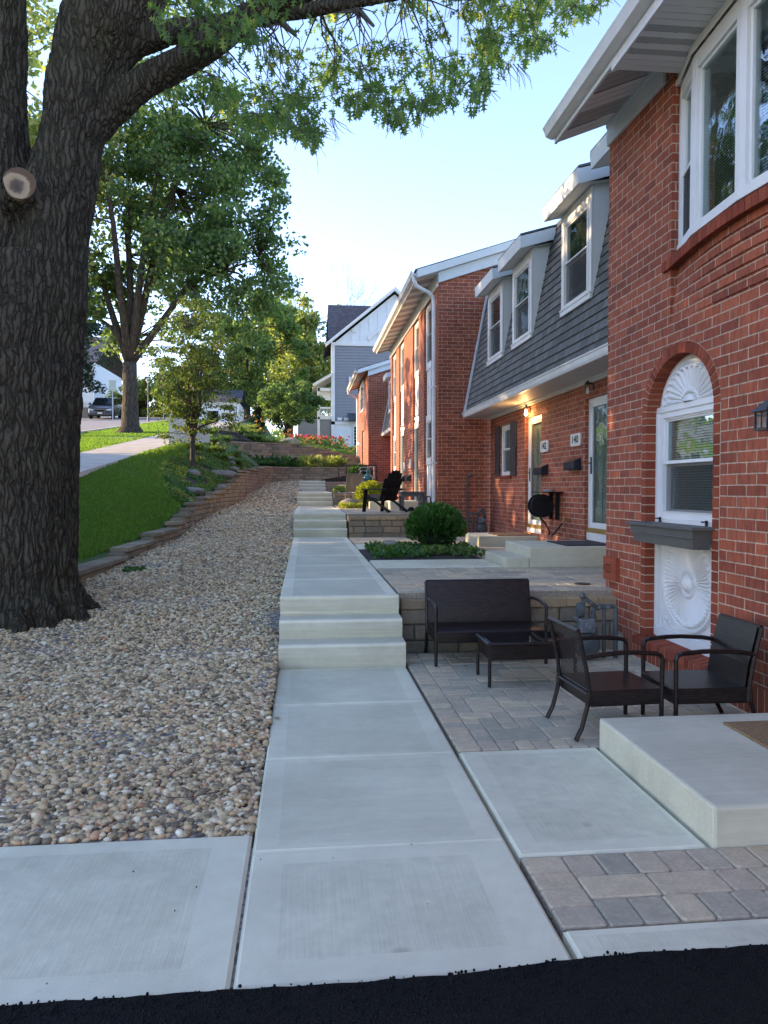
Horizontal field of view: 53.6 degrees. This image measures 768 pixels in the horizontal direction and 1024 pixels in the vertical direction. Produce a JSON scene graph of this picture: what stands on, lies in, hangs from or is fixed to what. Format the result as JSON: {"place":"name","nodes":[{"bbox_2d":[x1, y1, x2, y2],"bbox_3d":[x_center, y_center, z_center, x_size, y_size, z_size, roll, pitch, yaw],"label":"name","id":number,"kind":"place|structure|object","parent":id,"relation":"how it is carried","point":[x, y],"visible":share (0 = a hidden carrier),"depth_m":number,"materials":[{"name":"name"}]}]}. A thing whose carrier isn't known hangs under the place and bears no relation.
{"place":"outdoors","nodes":[
{"label":"outdoors","id":0,"kind":"place"},
{"bbox_2d":[81,417,168,430],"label":"street","id":1,"kind":"structure","parent":0,"point":[94,423],"depth_m":46.22,"materials":[{"name":"asphalt"}]},
{"bbox_2d":[88,397,121,418],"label":"parked van","id":2,"kind":"object","parent":1,"relation":"on","point":[100,407],"visible":0.96,"depth_m":52.35,"materials":[{"name":"grey paint"}]},
{"bbox_2d":[78,468,182,561],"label":"lawn grass","id":3,"kind":"structure","parent":0,"point":[108,523],"depth_m":13.16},
{"bbox_2d":[0,649,277,846],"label":"gravel","id":4,"kind":"structure","parent":0,"point":[77,815],"depth_m":4.15,"materials":[{"name":"gravel"}]},
{"bbox_2d":[79,420,244,477],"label":"sidewalk","id":5,"kind":"structure","parent":0,"point":[94,460],"depth_m":19.36,"materials":[{"name":"concrete"}]},
{"bbox_2d":[114,418,214,428],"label":"lawn grass","id":6,"kind":"structure","parent":0,"point":[152,425],"depth_m":38.56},
{"bbox_2d":[0,420,352,987],"bbox_3d":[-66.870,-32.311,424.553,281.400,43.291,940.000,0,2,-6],"label":"ground","id":7,"kind":"structure","parent":0,"point":[276,613],"depth_m":6.05,"materials":[{"name":"soil"}]},
{"bbox_2d":[26,0,131,319],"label":"verge tree","id":8,"kind":"object","parent":7,"relation":"on","point":[34,62],"visible":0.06,"depth_m":28.83,"materials":[{"name":"green plant"}]},
{"bbox_2d":[83,261,116,393],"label":"spruce tree","id":9,"kind":"object","parent":7,"relation":"on","point":[94,329],"visible":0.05,"depth_m":55.86,"materials":[{"name":"plant"}]},
{"bbox_2d":[82,337,121,416],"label":"white house","id":10,"kind":"structure","parent":7,"relation":"on","point":[104,374],"depth_m":67.03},
{"bbox_2d":[109,380,115,420],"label":"street sign","id":11,"kind":"object","parent":7,"relation":"on","point":[112,385],"visible":0.96,"depth_m":48.23,"materials":[{"name":"grey metal"}]},
{"bbox_2d":[80,428,168,451],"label":"lawn grass","id":12,"kind":"structure","parent":7,"relation":"on","point":[93,440],"depth_m":26.90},
{"bbox_2d":[104,376,179,417],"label":"broadleaf tree","id":13,"kind":"object","parent":7,"relation":"on","point":[142,399],"visible":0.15,"depth_m":62.61,"materials":[{"name":"green plant"}]},
{"bbox_2d":[0,481,299,654],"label":"gravel","id":14,"kind":"structure","parent":7,"relation":"on","point":[130,624],"depth_m":8.23,"materials":[{"name":"gravel"}]},
{"bbox_2d":[121,565,146,572],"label":"gravel weeds","id":15,"kind":"object","parent":14,"relation":"on","point":[127,569],"visible":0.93,"depth_m":9.43,"materials":[{"name":"green plant"}]},
{"bbox_2d":[102,434,213,495],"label":"lawn grass","id":16,"kind":"structure","parent":7,"relation":"on","point":[155,458],"depth_m":17.41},
{"bbox_2d":[169,414,209,445],"bbox_3d":[-5.836,-2.388,22.804,1.195,1.100,0.100,0,2,-6],"label":"fence panel","id":17,"kind":"object","parent":7,"relation":"on","point":[205,438],"visible":0.33,"depth_m":22.77,"materials":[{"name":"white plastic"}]},
{"bbox_2d":[86,51,308,432],"bbox_3d":[-8.811,-10.762,31.301,10.014,15.751,9.161,1,2,28],"label":"maple tree","id":18,"kind":"object","parent":7,"relation":"on","point":[179,144],"visible":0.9,"depth_m":30.38,"materials":[{"name":"green plant"}]},
{"bbox_2d":[151,358,243,416],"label":"broadleaf tree","id":19,"kind":"object","parent":7,"relation":"on","point":[169,400],"visible":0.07,"depth_m":58.97,"materials":[{"name":"green plant"}]},
{"bbox_2d":[181,453,241,505],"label":"rock garden soil","id":20,"kind":"object","parent":7,"relation":"on","point":[192,480],"visible":0.13,"depth_m":19.24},
{"bbox_2d":[158,460,194,501],"bbox_3d":[-4.858,-0.591,17.636,0.748,1.423,4.029,-1,2,-17],"label":"garden groundcover","id":21,"kind":"object","parent":20,"relation":"on","point":[179,473],"visible":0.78,"depth_m":18.14,"materials":[{"name":"green plant"}]},
{"bbox_2d":[134,295,249,467],"bbox_3d":[-5.089,-3.252,20.412,2.921,4.950,2.742,0,2,-6],"label":"locust tree","id":22,"kind":"object","parent":20,"relation":"on","point":[195,382],"visible":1,"depth_m":20.25,"materials":[{"name":"green plant"}]},
{"bbox_2d":[162,449,251,506],"bbox_3d":[-5.139,-1.184,21.971,1.443,1.778,13.257,0,2,-3],"label":"garden groundcover","id":23,"kind":"object","parent":20,"relation":"on","point":[212,482],"visible":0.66,"depth_m":20.27,"materials":[{"name":"green plant"}]},
{"bbox_2d":[164,450,254,502],"bbox_3d":[-5.142,-1.180,21.983,1.432,1.758,13.281,0,2,-3],"label":"garden groundcover","id":24,"kind":"object","parent":20,"relation":"on","point":[182,487],"visible":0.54,"depth_m":19.02,"materials":[{"name":"green plant"}]},
{"bbox_2d":[211,470,237,478],"bbox_3d":[-4.626,-1.069,21.613,0.910,0.253,0.397,0,2,-4],"label":"ledge stone","id":25,"kind":"object","parent":20,"relation":"on","point":[227,474],"visible":0.54,"depth_m":21.48,"materials":[{"name":"stone"}]},
{"bbox_2d":[78,466,349,582],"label":"retaining wall","id":26,"kind":"structure","parent":7,"relation":"on","point":[245,481],"depth_m":16.69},
{"bbox_2d":[197,390,246,421],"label":"white cottage","id":27,"kind":"structure","parent":7,"relation":"on","point":[241,405],"depth_m":49.12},
{"bbox_2d":[203,288,311,419],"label":"broadleaf tree","id":28,"kind":"object","parent":7,"relation":"on","point":[252,383],"visible":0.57,"depth_m":53.65,"materials":[{"name":"green plant"}]},
{"bbox_2d":[247,404,267,434],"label":"conifer shrub","id":29,"kind":"object","parent":7,"relation":"on","point":[256,412],"visible":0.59,"depth_m":41.66,"materials":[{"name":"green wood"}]},
{"bbox_2d":[266,453,282,466],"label":"hosta plant","id":30,"kind":"object","parent":7,"relation":"on","point":[276,458],"visible":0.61,"depth_m":31.72,"materials":[{"name":"green plant"}]},
{"bbox_2d":[233,326,326,437],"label":"broadleaf tree","id":31,"kind":"object","parent":7,"relation":"on","point":[291,431],"depth_m":83.83,"materials":[{"name":"green plant"}]},
{"bbox_2d":[0,835,570,1004],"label":"front walk","id":32,"kind":"structure","parent":7,"relation":"on","point":[86,921],"depth_m":2.49,"materials":[{"name":"concrete"}]},
{"bbox_2d":[278,455,297,466],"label":"hosta plant","id":33,"kind":"object","parent":7,"relation":"on","point":[287,463],"visible":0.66,"depth_m":32.12,"materials":[{"name":"green plant"}]},
{"bbox_2d":[255,379,325,437],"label":"garden tree","id":34,"kind":"object","parent":7,"relation":"on","point":[282,393],"visible":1,"depth_m":41.04,"materials":[{"name":"plant"}]},
{"bbox_2d":[230,441,358,466],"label":"retaining wall","id":35,"kind":"structure","parent":7,"relation":"on","point":[275,449],"depth_m":35.07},
{"bbox_2d":[235,424,355,453],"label":"slope groundcover","id":36,"kind":"object","parent":7,"relation":"on","point":[332,448],"visible":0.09,"depth_m":41.28,"materials":[{"name":"red plant"}]},
{"bbox_2d":[255,291,340,418],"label":"willow tree","id":37,"kind":"object","parent":7,"relation":"on","point":[310,323],"visible":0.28,"depth_m":66.89,"materials":[{"name":"green plant"}]},
{"bbox_2d":[297,454,316,466],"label":"hosta plant","id":38,"kind":"object","parent":7,"relation":"on","point":[308,460],"visible":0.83,"depth_m":31.74,"materials":[{"name":"green plant"}]},
{"bbox_2d":[0,0,620,633],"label":"oak tree","id":39,"kind":"object","parent":7,"relation":"on","point":[100,90],"visible":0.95,"depth_m":6.89,"materials":[{"name":"green plant"}]},
{"bbox_2d":[299,481,325,490],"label":"concrete steps","id":40,"kind":"structure","parent":7,"relation":"on","point":[311,485],"depth_m":28.73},
{"bbox_2d":[297,492,332,505],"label":"concrete steps","id":41,"kind":"structure","parent":7,"relation":"on","point":[314,499],"depth_m":21.77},
{"bbox_2d":[293,514,346,537],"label":"concrete steps","id":42,"kind":"structure","parent":7,"relation":"on","point":[319,528],"depth_m":14.38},
{"bbox_2d":[312,454,327,466],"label":"hosta plant","id":43,"kind":"object","parent":7,"relation":"on","point":[318,461],"visible":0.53,"depth_m":32.04,"materials":[{"name":"green plant"}]},
{"bbox_2d":[257,253,397,307],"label":"bare tree","id":44,"kind":"object","parent":7,"relation":"on","point":[351,289],"visible":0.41,"depth_m":87.17,"materials":[{"name":"green plant"}]},
{"bbox_2d":[321,455,340,466],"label":"hosta plant","id":45,"kind":"object","parent":7,"relation":"on","point":[329,462],"visible":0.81,"depth_m":31.80,"materials":[{"name":"green plant"}]},
{"bbox_2d":[326,482,345,492],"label":"retaining wall","id":46,"kind":"structure","parent":7,"relation":"on","point":[329,487],"depth_m":28.64,"materials":[{"name":"beige stone"}]},
{"bbox_2d":[338,465,376,480],"bbox_3d":[-1.004,-1.496,28.991,1.490,0.610,0.040,0,2,-6],"label":"metal railing","id":47,"kind":"object","parent":46,"relation":"on","point":[353,470],"visible":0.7,"depth_m":28.95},
{"bbox_2d":[278,594,405,669],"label":"concrete steps","id":48,"kind":"structure","parent":7,"relation":"on","point":[371,636],"depth_m":6.15,"materials":[{"name":"concrete"}]},
{"bbox_2d":[333,494,360,503],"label":"retaining wall","id":49,"kind":"structure","parent":7,"relation":"on","point":[338,498],"depth_m":21.79,"materials":[{"name":"beige stone"}]},
{"bbox_2d":[298,287,400,446],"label":"sided house","id":50,"kind":"structure","parent":7,"relation":"on","point":[353,332],"depth_m":47.80,"materials":[{"name":"grey"}]},
{"bbox_2d":[347,463,372,475],"bbox_3d":[-0.966,-1.544,30.237,1.072,0.830,1.047,0,2,-6],"label":"arborvitae shrub","id":51,"kind":"object","parent":7,"relation":"on","point":[356,469],"visible":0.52,"depth_m":29.94,"materials":[{"name":"green plant"}]},
{"bbox_2d":[347,359,390,483],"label":"brick house","id":52,"kind":"structure","parent":7,"relation":"on","point":[373,446],"depth_m":30.59,"materials":[{"name":"red brick"}]},
{"bbox_2d":[360,380,364,411],"bbox_3d":[-0.937,-4.982,33.196,0.100,1.280,1.900,0,2,-6],"label":"window","id":53,"kind":"structure","parent":52,"relation":"in","point":[362,398],"depth_m":32.96,"materials":[{"name":"white plastic"}]},
{"bbox_2d":[349,516,412,537],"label":"retaining wall","id":54,"kind":"structure","parent":7,"relation":"on","point":[376,526],"depth_m":14.29,"materials":[{"name":"beige stone"}]},
{"bbox_2d":[381,371,390,435],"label":"mansard house","id":55,"kind":"structure","parent":7,"relation":"on","point":[386,429],"depth_m":29.06,"materials":[{"name":"white"}]},
{"bbox_2d":[349,536,464,545],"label":"paver terrace back","id":56,"kind":"structure","parent":7,"relation":"on","point":[358,540],"depth_m":13.55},
{"bbox_2d":[359,549,481,561],"bbox_3d":[0.453,0.681,10.581,1.480,0.195,1.780,0,2,-6],"label":"mulch bed","id":57,"kind":"object","parent":7,"relation":"on","point":[369,557],"visible":0.21,"depth_m":10.03,"materials":[{"name":"soil"}]},
{"bbox_2d":[364,541,484,558],"bbox_3d":[0.513,0.518,10.615,1.513,0.171,1.587,0,2,-6],"label":"bed groundcover","id":58,"kind":"object","parent":57,"relation":"on","point":[394,551],"visible":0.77,"depth_m":10.12,"materials":[{"name":"green plant"}]},
{"bbox_2d":[369,540,486,555],"bbox_3d":[0.572,0.492,10.640,1.482,0.166,1.423,0,2,-6],"label":"bed groundcover","id":59,"kind":"object","parent":57,"relation":"on","point":[452,551],"visible":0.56,"depth_m":10.27,"materials":[{"name":"green plant"}]},
{"bbox_2d":[404,500,467,545],"bbox_3d":[0.750,0.220,11.052,0.944,0.789,0.951,0,2,-6],"label":"arborvitae shrub","id":60,"kind":"object","parent":57,"relation":"on","point":[437,522],"visible":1,"depth_m":10.79,"materials":[{"name":"green plant"}]},
{"bbox_2d":[453,544,504,559],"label":"paver terrace side","id":61,"kind":"structure","parent":7,"relation":"on","point":[494,549],"depth_m":11.35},
{"bbox_2d":[465,532,536,546],"bbox_3d":[1.901,0.512,12.397,0.960,0.300,0.980,0,2,-6],"label":"concrete stoop","id":62,"kind":"object","parent":61,"relation":"on","point":[483,540],"visible":0.34,"depth_m":11.91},
{"bbox_2d":[488,533,534,535],"bbox_3d":[2.054,0.359,12.278,0.600,0.013,0.640,0,2,-6],"label":"doormat","id":63,"kind":"object","parent":62,"relation":"on","point":[511,534],"visible":1,"depth_m":12.09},
{"bbox_2d":[373,239,602,542],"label":"brick house","id":64,"kind":"structure","parent":7,"relation":"on","point":[427,337],"depth_m":15.01,"materials":[{"name":"red brick"}]},
{"bbox_2d":[401,432,403,490],"bbox_3d":[0.560,-1.161,20.594,0.090,2.000,1.000,0,2,-6],"label":"door","id":65,"kind":"structure","parent":64,"relation":"in","point":[402,434],"depth_m":21.01,"materials":[{"name":"white plastic"}]},
{"bbox_2d":[401,342,403,389],"bbox_3d":[0.565,-3.950,20.509,0.100,1.220,1.000,0,2,-6],"label":"window","id":66,"kind":"structure","parent":64,"relation":"in","point":[402,346],"depth_m":20.87,"materials":[{"name":"white plastic"}]},
{"bbox_2d":[414,423,418,500],"bbox_3d":[0.834,-1.081,17.985,0.090,2.000,0.950,0,2,-6],"label":"door","id":67,"kind":"structure","parent":64,"relation":"in","point":[416,429],"depth_m":18.39,"materials":[{"name":"white plastic"}]},
{"bbox_2d":[415,320,418,375],"bbox_3d":[0.839,-3.869,17.899,0.100,1.220,0.950,0,2,-6],"label":"window","id":68,"kind":"structure","parent":64,"relation":"in","point":[417,324],"depth_m":18.25,"materials":[{"name":"white plastic"}]},
{"bbox_2d":[426,417,430,462],"bbox_3d":[1.021,-1.547,16.230,0.100,0.960,0.950,0,2,-6],"label":"window","id":69,"kind":"structure","parent":64,"relation":"in","point":[428,421],"depth_m":16.58,"materials":[{"name":"white plastic"}]},
{"bbox_2d":[426,303,430,368],"bbox_3d":[1.021,-3.771,16.161,0.100,1.310,0.950,0,2,-6],"label":"window","id":70,"kind":"structure","parent":64,"relation":"in","point":[428,310],"depth_m":16.51,"materials":[{"name":"white plastic"}]},
{"bbox_2d":[355,544,767,958],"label":"entry slabs","id":71,"kind":"structure","parent":7,"relation":"on","point":[564,802],"depth_m":3.25,"materials":[{"name":"concrete"}]},
{"bbox_2d":[599,713,767,848],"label":"concrete stoop","id":72,"kind":"object","parent":71,"relation":"on","point":[703,779],"visible":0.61,"depth_m":3.45,"materials":[{"name":"concrete"}]},
{"bbox_2d":[723,720,767,748],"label":"doormat","id":73,"kind":"object","parent":72,"relation":"on","point":[756,731],"visible":1,"depth_m":3.89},
{"bbox_2d":[461,89,715,542],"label":"mansard house","id":74,"kind":"structure","parent":7,"relation":"on","point":[541,350],"depth_m":10.60,"materials":[{"name":"red brick"}]},
{"bbox_2d":[467,507,487,532],"bbox_3d":[1.812,0.176,14.721,0.395,0.550,0.220,0,2,-6],"label":"gas meter","id":75,"kind":"object","parent":74,"relation":"attached to","point":[481,527],"visible":0.95,"depth_m":14.70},
{"bbox_2d":[502,424,509,475],"bbox_3d":[2.288,-1.125,13.836,0.100,0.915,0.720,0,2,-6],"label":"window","id":76,"kind":"structure","parent":74,"relation":"in","point":[505,438],"depth_m":14.08,"materials":[{"name":"white plastic"}]},
{"bbox_2d":[526,414,541,533],"bbox_3d":[2.479,-0.590,12.222,0.151,1.905,0.880,0,2,-6],"label":"door","id":77,"kind":"structure","parent":74,"relation":"in","point":[533,525],"depth_m":12.46,"materials":[{"name":"white plastic"}]},
{"bbox_2d":[532,464,547,474],"bbox_3d":[2.387,-0.609,11.629,0.122,0.244,0.396,0,2,-6],"label":"mailbox","id":78,"kind":"object","parent":74,"relation":"attached to","point":[541,469],"visible":1,"depth_m":11.46,"materials":[{"name":"black metal"}]},
{"bbox_2d":[540,440,548,452],"bbox_3d":[2.441,-0.997,11.562,0.029,0.170,0.370,0,2,-6],"label":"number plate","id":79,"kind":"object","parent":74,"relation":"attached to","point":[544,446],"visible":1,"depth_m":11.53,"materials":[{"name":"plastic"}]},
{"bbox_2d":[528,492,562,534],"bbox_3d":[2.311,0.021,10.996,0.407,0.630,0.540,0,2,-6],"label":"grill","id":80,"kind":"object","parent":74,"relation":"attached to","point":[540,506],"visible":1,"depth_m":10.94,"materials":[{"name":"black plastic"}]},
{"bbox_2d":[563,457,580,474],"bbox_3d":[2.531,-0.607,10.256,0.122,0.244,0.396,0,2,-6],"label":"mailbox","id":81,"kind":"object","parent":74,"relation":"attached to","point":[572,464],"visible":1,"depth_m":10.12,"materials":[{"name":"black metal"}]},
{"bbox_2d":[570,433,581,446],"bbox_3d":[2.580,-0.971,10.229,0.029,0.170,0.370,0,2,-6],"label":"number plate","id":82,"kind":"object","parent":74,"relation":"attached to","point":[575,439],"visible":1,"depth_m":10.17,"materials":[{"name":"plastic"}]},
{"bbox_2d":[586,394,606,542],"bbox_3d":[2.762,-0.541,9.512,0.151,1.835,0.930,0,2,-6],"label":"door","id":83,"kind":"structure","parent":74,"relation":"in","point":[597,451],"depth_m":9.75,"materials":[{"name":"white plastic"}]},
{"bbox_2d":[520,845,767,942],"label":"paver strip","id":84,"kind":"object","parent":7,"relation":"on","point":[613,890],"visible":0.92,"depth_m":2.69,"materials":[{"name":"stone"}]},
{"bbox_2d":[542,0,767,712],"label":"brick house","id":85,"kind":"structure","parent":7,"relation":"on","point":[687,393],"depth_m":5.56,"materials":[{"name":"brick"}]},
{"bbox_2d":[625,517,714,549],"bbox_3d":[2.123,0.148,5.659,0.215,0.195,1.065,0,2,-6],"label":"window planter","id":86,"kind":"object","parent":85,"relation":"hanging from","point":[690,537],"visible":0.91,"depth_m":5.47,"materials":[{"name":"wood"}]},
{"bbox_2d":[659,403,714,521],"bbox_3d":[2.423,-0.358,5.680,0.310,0.845,0.930,0,2,-6],"label":"window","id":87,"kind":"structure","parent":85,"relation":"in","point":[686,486],"depth_m":5.80,"materials":[{"name":"white plastic"}]},
{"bbox_2d":[677,0,767,249],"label":"bow window","id":88,"kind":"structure","parent":85,"relation":"in","point":[741,127],"depth_m":5.12,"materials":[{"name":"white plastic"}]},
{"bbox_2d":[750,399,767,430],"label":"wall lantern","id":89,"kind":"object","parent":85,"relation":"attached to","point":[762,408],"depth_m":4.34,"materials":[{"name":"black metal"}]},
{"bbox_2d":[294,491,345,519],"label":"path","id":90,"kind":"structure","parent":0,"point":[306,510],"depth_m":15.68,"materials":[{"name":"concrete"}]},
{"bbox_2d":[26,0,626,435],"label":"sky","id":91,"kind":"structure","parent":0,"point":[393,206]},
{"bbox_2d":[280,537,398,612],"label":"path","id":92,"kind":"structure","parent":0,"point":[329,566],"depth_m":8.11,"materials":[{"name":"concrete"}]},
{"bbox_2d":[333,505,410,521],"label":"terrace","id":93,"kind":"structure","parent":0,"point":[359,512],"depth_m":15.16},
{"bbox_2d":[334,473,362,506],"bbox_3d":[-0.938,-0.570,19.877,0.527,0.870,0.626,-2,2,-41],"label":"patio chair","id":94,"kind":"object","parent":93,"relation":"on","point":[353,481],"visible":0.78,"depth_m":19.69,"materials":[{"name":"brown"}]},
{"bbox_2d":[338,502,366,507],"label":"flower groundcover","id":95,"kind":"object","parent":93,"relation":"on","point":[350,505],"visible":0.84,"depth_m":18.33,"materials":[{"name":"yellow plant"}]},
{"bbox_2d":[353,480,382,506],"bbox_3d":[-0.340,-0.423,18.675,0.866,0.744,0.869,0,2,-6],"label":"arborvitae shrub","id":96,"kind":"object","parent":93,"relation":"on","point":[368,484],"visible":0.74,"depth_m":18.45,"materials":[{"name":"green plant"}]},
{"bbox_2d":[361,470,408,512],"bbox_3d":[0.038,-0.415,15.141,0.624,0.835,0.810,-2,2,-44],"label":"slatted chair","id":97,"kind":"object","parent":93,"relation":"on","point":[391,486],"visible":1,"depth_m":15.04,"materials":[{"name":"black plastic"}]},
{"bbox_2d":[387,500,417,509],"bbox_3d":[0.403,-0.111,17.995,0.650,0.320,1.300,0,2,-6],"label":"concrete stoop","id":98,"kind":"object","parent":93,"relation":"on","point":[407,504],"visible":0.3,"depth_m":17.36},
{"bbox_2d":[398,491,425,510],"bbox_3d":[0.585,-0.227,15.923,0.520,0.409,0.450,0,2,-6],"label":"side table","id":99,"kind":"object","parent":93,"relation":"on","point":[402,494],"visible":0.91,"depth_m":15.71,"materials":[{"name":"wood"}]},
{"bbox_2d":[252,667,504,854],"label":"path","id":100,"kind":"structure","parent":0,"point":[359,758],"depth_m":3.77,"materials":[{"name":"concrete"}]},
{"bbox_2d":[0,944,767,1023],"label":"driveway","id":101,"kind":"structure","parent":0,"point":[672,1003],"depth_m":2.08,"materials":[{"name":"asphalt"}]},
{"bbox_2d":[377,567,611,608],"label":"paver terrace","id":102,"kind":"structure","parent":0,"point":[543,581],"depth_m":7.76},
{"bbox_2d":[399,595,615,653],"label":"retaining wall","id":103,"kind":"structure","parent":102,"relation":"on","point":[412,611],"depth_m":6.71,"materials":[{"name":"beige stone"}]},
{"bbox_2d":[485,540,605,567],"bbox_3d":[2.020,0.572,9.343,1.360,0.370,1.080,0,2,-6],"label":"concrete stoop","id":104,"kind":"object","parent":102,"relation":"on","point":[519,554],"visible":0.45,"depth_m":8.83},
{"bbox_2d":[547,540,605,545],"bbox_3d":[2.381,0.381,9.300,0.570,0.013,0.730,0,2,-6],"label":"doormat","id":105,"kind":"object","parent":104,"relation":"on","point":[581,543],"visible":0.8,"depth_m":9.14,"materials":[{"name":"rubber"}]},
{"bbox_2d":[406,649,748,759],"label":"paver patio","id":106,"kind":"structure","parent":0,"point":[472,711],"depth_m":4.94,"materials":[{"name":"stone"}]},
{"bbox_2d":[424,578,547,666],"bbox_3d":[0.827,0.899,6.294,0.919,0.632,0.548,0,2,-6],"label":"wicker sofa","id":107,"kind":"object","parent":106,"relation":"on","point":[461,610],"visible":0.86,"depth_m":6.46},
{"bbox_2d":[475,632,576,686],"bbox_3d":[1.038,1.074,5.584,0.664,0.314,0.404,0,2,-6],"label":"coffee table","id":108,"kind":"object","parent":106,"relation":"on","point":[517,646],"visible":0.7,"depth_m":5.41,"materials":[{"name":"metal"}]},
{"bbox_2d":[573,592,617,657],"bbox_3d":[1.747,0.937,6.258,0.395,0.550,0.220,0,2,-6],"label":"gas meter","id":109,"kind":"object","parent":106,"relation":"on","point":[586,626],"visible":0.66,"depth_m":6.23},
{"bbox_2d":[545,616,664,741],"bbox_3d":[1.287,0.956,4.473,0.538,0.632,0.459,0,2,-9],"label":"wicker chair","id":110,"kind":"object","parent":106,"relation":"on","point":[625,688],"visible":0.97,"depth_m":4.34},
{"bbox_2d":[641,613,763,715],"bbox_3d":[1.880,0.954,4.521,0.538,0.632,0.459,0,2,-5],"label":"wicker chair","id":111,"kind":"object","parent":106,"relation":"on","point":[726,676],"visible":0.88,"depth_m":4.41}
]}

